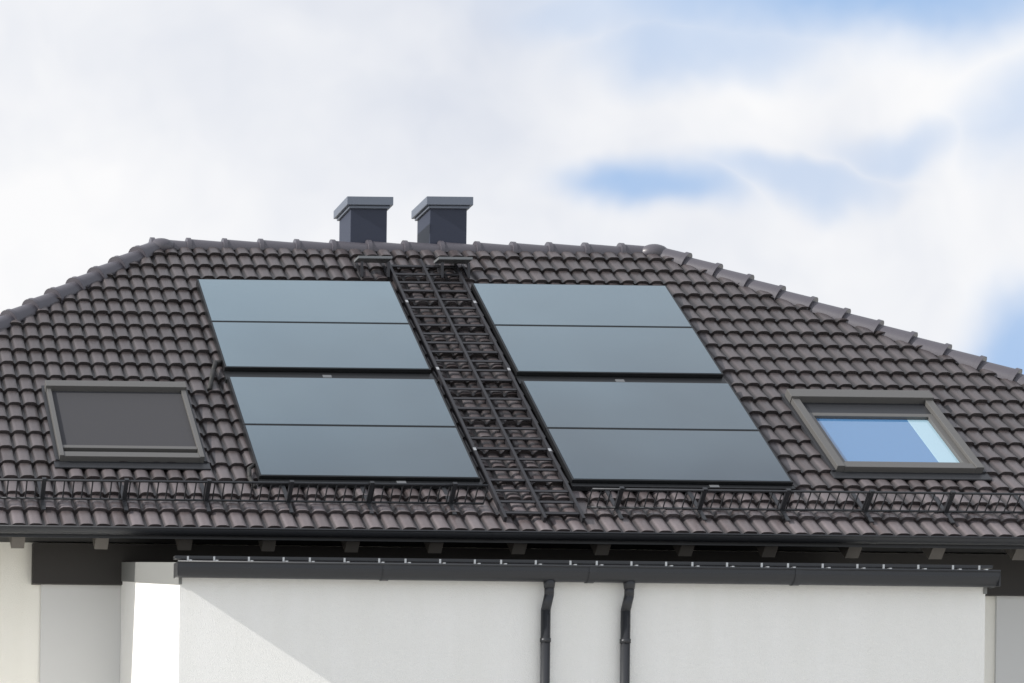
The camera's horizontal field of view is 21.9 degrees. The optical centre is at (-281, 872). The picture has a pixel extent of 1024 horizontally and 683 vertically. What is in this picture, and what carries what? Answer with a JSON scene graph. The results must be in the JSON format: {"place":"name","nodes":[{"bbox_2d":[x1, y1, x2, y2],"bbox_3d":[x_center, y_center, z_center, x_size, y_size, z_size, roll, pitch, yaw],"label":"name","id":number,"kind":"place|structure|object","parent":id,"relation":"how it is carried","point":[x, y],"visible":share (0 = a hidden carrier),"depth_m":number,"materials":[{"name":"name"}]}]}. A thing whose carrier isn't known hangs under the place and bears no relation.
{"place":"outdoors","nodes":[
{"label":"outdoors","id":0,"kind":"place"},
{"bbox_2d":[0,0,1023,373],"label":"sky","id":1,"kind":"structure","parent":0,"point":[865,157],"materials":[{"name":"white"}]},
{"bbox_2d":[120,578,984,682],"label":"wing walls","id":2,"kind":"structure","parent":0,"point":[219,630],"depth_m":22.91,"materials":[{"name":"white paint"}]},
{"bbox_2d":[173,556,1000,587],"bbox_3d":[8.229,-2.859,22.810,7.788,0.222,0.236,1,0,0],"label":"lower gutter","id":3,"kind":"object","parent":2,"relation":"attached to","point":[584,571],"visible":0.99,"depth_m":22.71,"materials":[{"name":"black metal"}]},
{"bbox_2d":[187,556,987,569],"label":"front wing gutter clips","id":4,"kind":"object","parent":3,"relation":"attached to","point":[761,565],"visible":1,"depth_m":22.83,"materials":[{"name":"metal"}]},
{"bbox_2d":[540,579,635,682],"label":"downspouts","id":5,"kind":"object","parent":2,"relation":"attached to","point":[627,602],"visible":1,"depth_m":22.80,"materials":[{"name":"black metal"}]},
{"bbox_2d":[121,562,986,593],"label":"wing verge trim","id":6,"kind":"structure","parent":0,"point":[154,572],"depth_m":24.41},
{"label":"ground","id":7,"kind":"structure","parent":0,"visible":0},
{"bbox_2d":[0,542,994,682],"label":"house wall","id":8,"kind":"structure","parent":7,"relation":"on","point":[20,602],"depth_m":26.31,"materials":[{"name":"white paint"}]},
{"bbox_2d":[0,254,1018,553],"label":"roof body","id":9,"kind":"structure","parent":8,"relation":"on","point":[460,544],"depth_m":26.12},
{"bbox_2d":[41,380,210,469],"bbox_3d":[4.537,-5.029,26.966,1.710,1.228,1.392,1,0,0],"label":"skylight","id":10,"kind":"object","parent":9,"relation":"in","point":[149,425],"visible":1,"depth_m":26.89},
{"bbox_2d":[207,360,256,488],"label":"collector pipes","id":11,"kind":"object","parent":9,"relation":"on","point":[209,388],"visible":0.98,"depth_m":27.66,"materials":[{"name":"black metal"}]},
{"bbox_2d":[0,477,488,514],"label":"snow fence","id":12,"kind":"object","parent":9,"relation":"on","point":[206,488],"visible":1,"depth_m":25.68,"materials":[{"name":"grey metal"}]},
{"bbox_2d":[196,279,481,488],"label":"solar panels","id":13,"kind":"object","parent":9,"relation":"on","point":[330,381],"visible":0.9,"depth_m":27.56,"materials":[{"name":"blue glass"}]},
{"bbox_2d":[334,196,392,242],"bbox_3d":[8.300,-8.076,30.958,0.590,1.096,0.684,1,0,0],"label":"chimney","id":14,"kind":"object","parent":9,"relation":"on","point":[361,219],"visible":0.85,"depth_m":30.68,"materials":[{"name":"grey"}]},
{"bbox_2d":[354,256,472,277],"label":"chimney sweep steps","id":15,"kind":"structure","parent":9,"relation":"on","point":[442,261],"depth_m":29.90,"materials":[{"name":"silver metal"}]},
{"bbox_2d":[411,196,472,243],"bbox_3d":[9.318,-8.070,30.958,0.596,1.108,0.684,1,0,0],"label":"chimney","id":16,"kind":"object","parent":9,"relation":"on","point":[439,218],"visible":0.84,"depth_m":30.68,"materials":[{"name":"grey"}]},
{"bbox_2d":[385,259,584,522],"bbox_3d":[8.787,-5.805,28.104,0.862,4.168,5.282,1,0,0],"label":"roof ladder","id":17,"kind":"object","parent":9,"relation":"on","point":[531,491],"visible":0.98,"depth_m":27.55,"materials":[{"name":"black metal"}]},
{"bbox_2d":[0,247,1023,536],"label":"roof tiles","id":18,"kind":"object","parent":9,"relation":"on","point":[144,319],"visible":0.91,"depth_m":27.66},
{"bbox_2d":[0,525,1023,548],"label":"eave gutter","id":19,"kind":"object","parent":9,"relation":"attached to","point":[545,537],"visible":1,"depth_m":25.28,"materials":[{"name":"black metal"}]},
{"bbox_2d":[0,237,1023,384],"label":"roof ridge tiles","id":20,"kind":"object","parent":9,"relation":"on","point":[76,284],"visible":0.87,"depth_m":30.05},
{"bbox_2d":[9,537,1023,559],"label":"eave rafters","id":21,"kind":"object","parent":9,"relation":"attached to","point":[597,549],"visible":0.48,"depth_m":25.57,"materials":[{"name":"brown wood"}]},
{"bbox_2d":[471,283,795,492],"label":"solar panels","id":22,"kind":"object","parent":9,"relation":"on","point":[626,386],"visible":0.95,"depth_m":27.55,"materials":[{"name":"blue glass"}]},
{"bbox_2d":[587,486,1023,523],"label":"snow fence","id":23,"kind":"object","parent":9,"relation":"on","point":[782,508],"visible":1,"depth_m":25.64,"materials":[{"name":"grey metal"}]},
{"bbox_2d":[781,389,991,480],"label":"roof window","id":24,"kind":"structure","parent":9,"relation":"in","point":[886,434],"depth_m":26.94,"materials":[{"name":"glass"}]},
{"bbox_2d":[31,543,1023,682],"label":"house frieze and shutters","id":25,"kind":"object","parent":8,"relation":"attached to","point":[80,584],"visible":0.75,"depth_m":26.19,"materials":[{"name":"white paint"}]}
]}

